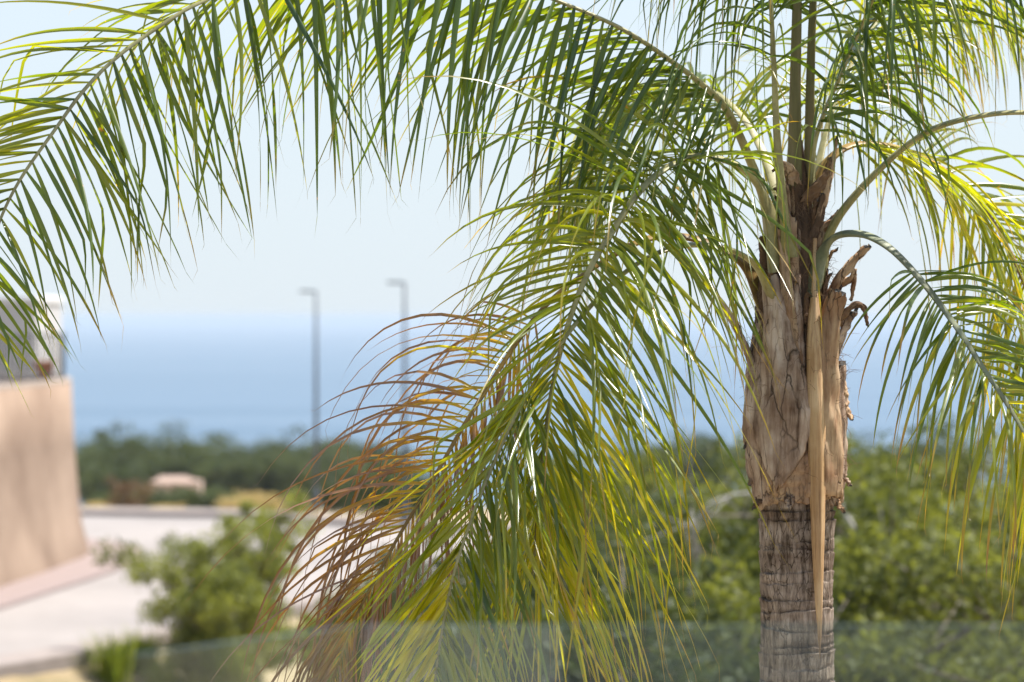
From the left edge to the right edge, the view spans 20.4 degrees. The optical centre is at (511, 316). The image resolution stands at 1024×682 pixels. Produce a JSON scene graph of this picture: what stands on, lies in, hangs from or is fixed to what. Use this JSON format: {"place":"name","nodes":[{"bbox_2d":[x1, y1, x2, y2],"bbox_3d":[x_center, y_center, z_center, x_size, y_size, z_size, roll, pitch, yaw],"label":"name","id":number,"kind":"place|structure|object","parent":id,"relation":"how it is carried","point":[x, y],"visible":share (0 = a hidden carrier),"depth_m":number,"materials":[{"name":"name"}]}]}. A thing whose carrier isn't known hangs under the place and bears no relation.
{"place":"outdoors","nodes":[
{"label":"outdoors","id":0,"kind":"place"},
{"bbox_2d":[0,538,142,609],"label":"sidewalk","id":1,"kind":"structure","parent":0,"point":[74,573],"depth_m":53.63,"materials":[{"name":"beige concrete"}]},
{"bbox_2d":[0,375,88,586],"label":"retaining wall","id":2,"kind":"structure","parent":1,"relation":"on","point":[41,528],"depth_m":55.27,"materials":[{"name":"paint"}]},
{"bbox_2d":[0,333,65,383],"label":"railing","id":3,"kind":"object","parent":2,"relation":"on","point":[33,376],"visible":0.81,"depth_m":56.26,"materials":[{"name":"metal"}]},
{"bbox_2d":[34,361,52,378],"bbox_3d":[-9.606,1.085,58.400,0.450,0.370,0.450,0,0,0],"label":"flower pot","id":4,"kind":"object","parent":2,"relation":"on","point":[44,365],"visible":0.6,"depth_m":58.26,"materials":[{"name":"ceramic"}]},
{"bbox_2d":[80,507,530,531],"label":"pavement","id":5,"kind":"structure","parent":0,"point":[156,512],"depth_m":71.09,"materials":[{"name":"grey concrete"}]},
{"bbox_2d":[299,290,322,509],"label":"street lamp","id":6,"kind":"object","parent":5,"relation":"on","point":[316,490],"visible":0.83,"depth_m":72.16,"materials":[{"name":"metal"}]},
{"bbox_2d":[387,281,410,522],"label":"street lamp","id":7,"kind":"object","parent":5,"relation":"on","point":[404,452],"visible":0.73,"depth_m":67.16,"materials":[{"name":"metal"}]},
{"bbox_2d":[0,516,681,654],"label":"road","id":8,"kind":"structure","parent":0,"point":[109,602],"depth_m":51.82,"materials":[{"name":"concrete"}]},
{"bbox_2d":[0,582,1005,677],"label":"pavement","id":9,"kind":"structure","parent":0,"point":[41,661],"depth_m":41.36,"materials":[{"name":"grey concrete"}]},
{"bbox_2d":[0,506,1016,681],"bbox_3d":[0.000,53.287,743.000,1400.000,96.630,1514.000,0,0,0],"label":"ground","id":10,"kind":"structure","parent":0,"point":[77,674],"depth_m":42.02,"materials":[{"name":"white concrete"}]},
{"bbox_2d":[0,296,63,375],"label":"outbuilding","id":11,"kind":"structure","parent":10,"relation":"on","point":[54,304],"depth_m":84.00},
{"bbox_2d":[75,450,115,505],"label":"pine tree","id":12,"kind":"object","parent":10,"relation":"on","point":[78,457],"visible":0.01,"depth_m":339.37,"materials":[{"name":"green plant"}]},
{"bbox_2d":[80,500,113,506],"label":"straw shrub","id":13,"kind":"object","parent":10,"relation":"on","point":[93,504],"visible":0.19,"depth_m":104.77,"materials":[{"name":"beige plant"}]},
{"bbox_2d":[73,626,144,681],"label":"grass tuft","id":14,"kind":"object","parent":10,"relation":"on","point":[112,665],"visible":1,"depth_m":41.27,"materials":[{"name":"green plant"}]},
{"bbox_2d":[83,488,136,506],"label":"green shrub","id":15,"kind":"object","parent":10,"relation":"on","point":[102,498],"visible":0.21,"depth_m":178.77,"materials":[{"name":"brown plant"}]},
{"bbox_2d":[76,446,150,504],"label":"pine tree","id":16,"kind":"object","parent":10,"relation":"on","point":[82,490],"visible":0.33,"depth_m":327.32,"materials":[{"name":"green plant"}]},
{"bbox_2d":[77,453,153,507],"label":"pine tree","id":17,"kind":"object","parent":10,"relation":"on","point":[120,474],"visible":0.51,"depth_m":321.50,"materials":[{"name":"green plant"}]},
{"bbox_2d":[75,433,158,496],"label":"pine tree","id":18,"kind":"object","parent":10,"relation":"on","point":[118,450],"visible":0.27,"depth_m":386.11,"materials":[{"name":"green plant"}]},
{"bbox_2d":[74,419,160,498],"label":"pine tree","id":19,"kind":"object","parent":10,"relation":"on","point":[101,435],"visible":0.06,"depth_m":406.61,"materials":[{"name":"green plant"}]},
{"bbox_2d":[104,475,157,507],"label":"brown shrub","id":20,"kind":"object","parent":10,"relation":"on","point":[120,487],"visible":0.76,"depth_m":111.76,"materials":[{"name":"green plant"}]},
{"bbox_2d":[101,624,166,674],"bbox_3d":[-5.609,4.933,42.357,1.138,0.758,1.107,0,0,0],"label":"grass tuft","id":21,"kind":"object","parent":10,"relation":"on","point":[141,659],"visible":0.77,"depth_m":42.29,"materials":[{"name":"green plant"}]},
{"bbox_2d":[118,432,179,490],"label":"pine tree","id":22,"kind":"object","parent":10,"relation":"on","point":[150,448],"visible":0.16,"depth_m":390.60,"materials":[{"name":"green plant"}]},
{"bbox_2d":[125,443,202,485],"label":"pine tree","id":23,"kind":"object","parent":10,"relation":"on","point":[156,470],"visible":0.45,"depth_m":338.54,"materials":[{"name":"green plant"}]},
{"bbox_2d":[149,502,187,507],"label":"straw shrub","id":24,"kind":"object","parent":10,"relation":"on","point":[167,506],"visible":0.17,"depth_m":97.98,"materials":[{"name":"beige plant"}]},
{"bbox_2d":[150,476,202,493],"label":"villa","id":25,"kind":"object","parent":10,"relation":"on","point":[166,482],"visible":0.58,"depth_m":300.00,"materials":[{"name":"concrete"}]},
{"bbox_2d":[115,485,240,508],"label":"green shrub","id":26,"kind":"object","parent":10,"relation":"on","point":[175,498],"visible":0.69,"depth_m":169.22,"materials":[{"name":"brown plant"}]},
{"bbox_2d":[148,418,242,476],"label":"pine tree","id":27,"kind":"object","parent":10,"relation":"on","point":[222,442],"visible":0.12,"depth_m":409.21,"materials":[{"name":"green plant"}]},
{"bbox_2d":[153,431,256,479],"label":"pine tree","id":28,"kind":"object","parent":10,"relation":"on","point":[217,455],"visible":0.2,"depth_m":392.15,"materials":[{"name":"green plant"}]},
{"bbox_2d":[166,444,244,491],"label":"pine tree","id":29,"kind":"object","parent":10,"relation":"on","point":[199,455],"visible":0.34,"depth_m":338.02,"materials":[{"name":"green plant"}]},
{"bbox_2d":[89,511,322,681],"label":"shrub","id":30,"kind":"object","parent":10,"relation":"on","point":[224,589],"visible":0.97,"depth_m":41.65,"materials":[{"name":"green plant"}]},
{"bbox_2d":[172,485,239,508],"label":"green shrub","id":31,"kind":"object","parent":10,"relation":"on","point":[179,488],"visible":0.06,"depth_m":190.52,"materials":[{"name":"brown plant"}]},
{"bbox_2d":[191,450,272,498],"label":"pine tree","id":32,"kind":"object","parent":10,"relation":"on","point":[224,481],"visible":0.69,"depth_m":333.32,"materials":[{"name":"green plant"}]},
{"bbox_2d":[213,494,260,509],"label":"straw shrub","id":33,"kind":"object","parent":10,"relation":"on","point":[231,505],"visible":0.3,"depth_m":99.87,"materials":[{"name":"yellow plant"}]},
{"bbox_2d":[216,454,290,500],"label":"pine tree","id":34,"kind":"object","parent":10,"relation":"on","point":[254,479],"visible":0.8,"depth_m":332.90,"materials":[{"name":"green plant"}]},
{"bbox_2d":[222,439,295,486],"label":"pine tree","id":35,"kind":"object","parent":10,"relation":"on","point":[241,449],"visible":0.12,"depth_m":403.18,"materials":[{"name":"green plant"}]},
{"bbox_2d":[211,485,310,681],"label":"young pine","id":36,"kind":"object","parent":10,"relation":"on","point":[274,662],"visible":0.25,"depth_m":43.88,"materials":[{"name":"green plant"}]},
{"bbox_2d":[231,489,292,511],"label":"straw shrub","id":37,"kind":"object","parent":10,"relation":"on","point":[261,497],"visible":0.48,"depth_m":103.71,"materials":[{"name":"yellow plant"}]},
{"bbox_2d":[244,435,290,497],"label":"pine tree","id":38,"kind":"object","parent":10,"relation":"on","point":[264,441],"visible":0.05,"depth_m":401.13,"materials":[{"name":"green plant"}]},
{"bbox_2d":[249,450,320,499],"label":"pine tree","id":39,"kind":"object","parent":10,"relation":"on","point":[274,491],"visible":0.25,"depth_m":332.67,"materials":[{"name":"green plant"}]},
{"bbox_2d":[279,500,322,513],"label":"straw shrub","id":40,"kind":"object","parent":10,"relation":"on","point":[312,512],"visible":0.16,"depth_m":95.83,"materials":[{"name":"beige plant"}]},
{"bbox_2d":[251,425,360,505],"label":"pine tree","id":41,"kind":"object","parent":10,"relation":"on","point":[305,451],"visible":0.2,"depth_m":387.27,"materials":[{"name":"green plant"}]},
{"bbox_2d":[273,443,341,506],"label":"pine tree","id":42,"kind":"object","parent":10,"relation":"on","point":[295,469],"visible":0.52,"depth_m":320.66,"materials":[{"name":"green plant"}]},
{"bbox_2d":[307,477,361,512],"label":"green shrub","id":43,"kind":"object","parent":10,"relation":"on","point":[341,503],"visible":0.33,"depth_m":149.32,"materials":[{"name":"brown plant"}]},
{"bbox_2d":[289,432,386,480],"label":"pine tree","id":44,"kind":"object","parent":10,"relation":"on","point":[353,449],"visible":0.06,"depth_m":397.69,"materials":[{"name":"green plant"}]},
{"bbox_2d":[318,452,378,509],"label":"pine tree","id":45,"kind":"object","parent":10,"relation":"on","point":[349,473],"visible":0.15,"depth_m":326.83,"materials":[{"name":"green plant"}]},
{"bbox_2d":[306,436,398,471],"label":"pine tree","id":46,"kind":"object","parent":10,"relation":"on","point":[358,442],"visible":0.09,"depth_m":405.26,"materials":[{"name":"green plant"}]},
{"bbox_2d":[273,567,433,681],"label":"green shrub","id":47,"kind":"object","parent":10,"relation":"on","point":[288,638],"visible":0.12,"depth_m":37.94,"materials":[{"name":"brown plant"}]},
{"bbox_2d":[327,468,392,516],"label":"green shrub","id":48,"kind":"object","parent":10,"relation":"on","point":[377,506],"visible":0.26,"depth_m":139.93,"materials":[{"name":"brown plant"}]},
{"bbox_2d":[334,452,426,501],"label":"pine tree","id":49,"kind":"object","parent":10,"relation":"on","point":[368,464],"visible":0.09,"depth_m":342.13,"materials":[{"name":"green plant"}]},
{"bbox_2d":[314,518,493,681],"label":"scrub pine","id":50,"kind":"object","parent":10,"relation":"on","point":[437,563],"visible":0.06,"depth_m":35.55,"materials":[{"name":"green plant"}]},
{"bbox_2d":[384,441,436,483],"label":"pine tree","id":51,"kind":"object","parent":10,"relation":"on","point":[408,451],"visible":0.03,"depth_m":401.97,"materials":[{"name":"green plant"}]},
{"bbox_2d":[370,462,455,519],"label":"green shrub","id":52,"kind":"object","parent":10,"relation":"on","point":[390,488],"visible":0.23,"depth_m":129.42,"materials":[{"name":"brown plant"}]},
{"bbox_2d":[0,0,1023,681],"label":"palm tree","id":53,"kind":"object","parent":10,"relation":"on","point":[796,412],"visible":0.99,"depth_m":8.01,"materials":[{"name":"green plant"}]},
{"bbox_2d":[374,551,667,681],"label":"scrub pine","id":54,"kind":"object","parent":10,"relation":"on","point":[396,630],"visible":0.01,"depth_m":30.22,"materials":[{"name":"green plant"}]},
{"bbox_2d":[413,487,760,681],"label":"scrub pine","id":55,"kind":"object","parent":10,"relation":"on","point":[708,547],"visible":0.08,"depth_m":27.08,"materials":[{"name":"green plant"}]},
{"bbox_2d":[683,491,751,572],"bbox_3d":[1.900,2.191,26.612,1.204,1.124,0.146,0,0,-38],"label":"dead branch","id":56,"kind":"object","parent":55,"relation":"attached to","point":[727,496],"visible":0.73,"depth_m":26.68,"materials":[{"name":"grey wood"}]},
{"bbox_2d":[414,511,864,681],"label":"scrub pine","id":57,"kind":"object","parent":10,"relation":"on","point":[673,664],"visible":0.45,"depth_m":23.02,"materials":[{"name":"green plant"}]},
{"bbox_2d":[597,429,709,599],"bbox_3d":[1.185,1.587,22.860,1.005,1.390,0.655,0,0,-27],"label":"dead branch","id":58,"kind":"object","parent":57,"relation":"attached to","point":[695,546],"visible":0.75,"depth_m":22.84,"materials":[{"name":"grey wood"}]},
{"bbox_2d":[610,432,686,487],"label":"pine tree","id":59,"kind":"object","parent":10,"relation":"on","point":[656,446],"visible":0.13,"depth_m":391.70,"materials":[{"name":"green plant"}]},
{"bbox_2d":[622,429,721,498],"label":"pine tree","id":60,"kind":"object","parent":10,"relation":"on","point":[692,451],"visible":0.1,"depth_m":399.76,"materials":[{"name":"green plant"}]},
{"bbox_2d":[452,459,906,665],"bbox_3d":[1.704,4.185,31.068,4.631,5.413,4.703,0,0,39],"label":"scrub pine","id":61,"kind":"object","parent":10,"relation":"on","point":[669,486],"depth_m":30.89,"materials":[{"name":"green plant"}]},
{"bbox_2d":[658,428,746,494],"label":"pine tree","id":62,"kind":"object","parent":10,"relation":"on","point":[704,451],"visible":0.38,"depth_m":398.95,"materials":[{"name":"green plant"}]},
{"bbox_2d":[528,428,913,572],"bbox_3d":[2.627,4.112,33.123,5.306,5.665,5.152,0,0,5],"label":"scrub pine","id":63,"kind":"object","parent":10,"relation":"on","point":[661,455],"visible":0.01,"depth_m":31.93,"materials":[{"name":"green plant"}]},
{"bbox_2d":[703,450,745,490],"bbox_3d":[3.870,4.303,36.010,4.010,5.198,4.058,0,0,2],"label":"scrub pine","id":64,"kind":"object","parent":10,"relation":"on","point":[720,464],"visible":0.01,"depth_m":36.91,"materials":[{"name":"green plant"}]},
{"bbox_2d":[475,430,999,680],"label":"scrub pine","id":65,"kind":"object","parent":10,"relation":"on","point":[753,523],"visible":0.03,"depth_m":28.63,"materials":[{"name":"green plant"}]},
{"bbox_2d":[645,512,1023,681],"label":"scrub pine","id":66,"kind":"object","parent":10,"relation":"on","point":[866,653],"visible":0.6,"depth_m":23.48,"materials":[{"name":"green plant"}]},
{"bbox_2d":[652,439,1023,681],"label":"scrub pine","id":67,"kind":"object","parent":10,"relation":"on","point":[869,512],"visible":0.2,"depth_m":25.79,"materials":[{"name":"green plant"}]},
{"bbox_2d":[666,448,1022,676],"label":"scrub pine","id":68,"kind":"object","parent":10,"relation":"on","point":[857,477],"visible":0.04,"depth_m":29.80,"materials":[{"name":"green plant"}]},
{"bbox_2d":[846,433,871,482],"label":"pine tree","id":69,"kind":"object","parent":10,"relation":"on","point":[852,449],"visible":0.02,"depth_m":386.83,"materials":[{"name":"green plant"}]},
{"bbox_2d":[849,429,936,472],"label":"pine tree","id":70,"kind":"object","parent":10,"relation":"on","point":[903,443],"visible":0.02,"depth_m":395.45,"materials":[{"name":"green plant"}]},
{"bbox_2d":[861,424,990,504],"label":"pine tree","id":71,"kind":"object","parent":10,"relation":"on","point":[921,449],"visible":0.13,"depth_m":378.60,"materials":[{"name":"green plant"}]},
{"bbox_2d":[835,421,1023,679],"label":"scrub pine","id":72,"kind":"object","parent":10,"relation":"on","point":[942,509],"visible":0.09,"depth_m":28.98,"materials":[{"name":"green plant"}]},
{"bbox_2d":[840,503,883,543],"bbox_3d":[3.371,2.111,26.764,0.368,0.850,0.778,0,0,-37],"label":"dead branch","id":73,"kind":"object","parent":72,"relation":"attached to","point":[851,523],"visible":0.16,"depth_m":26.81,"materials":[{"name":"grey wood"}]},
{"bbox_2d":[847,410,1023,652],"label":"scrub pine","id":74,"kind":"object","parent":10,"relation":"on","point":[942,433],"visible":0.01,"depth_m":34.77,"materials":[{"name":"green plant"}]},
{"bbox_2d":[0,0,1023,319],"label":"sky","id":75,"kind":"structure","parent":0,"point":[350,266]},
{"bbox_2d":[62,320,1023,514],"bbox_3d":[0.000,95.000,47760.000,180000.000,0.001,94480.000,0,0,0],"label":"sea","id":76,"kind":"structure","parent":0,"point":[248,381],"depth_m":4397.25,"materials":[{"name":"liquid"}]},
{"bbox_2d":[133,624,1023,654],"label":"glass balustrade","id":77,"kind":"object","parent":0,"point":[155,651],"visible":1,"depth_m":4.24,"materials":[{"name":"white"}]}
]}

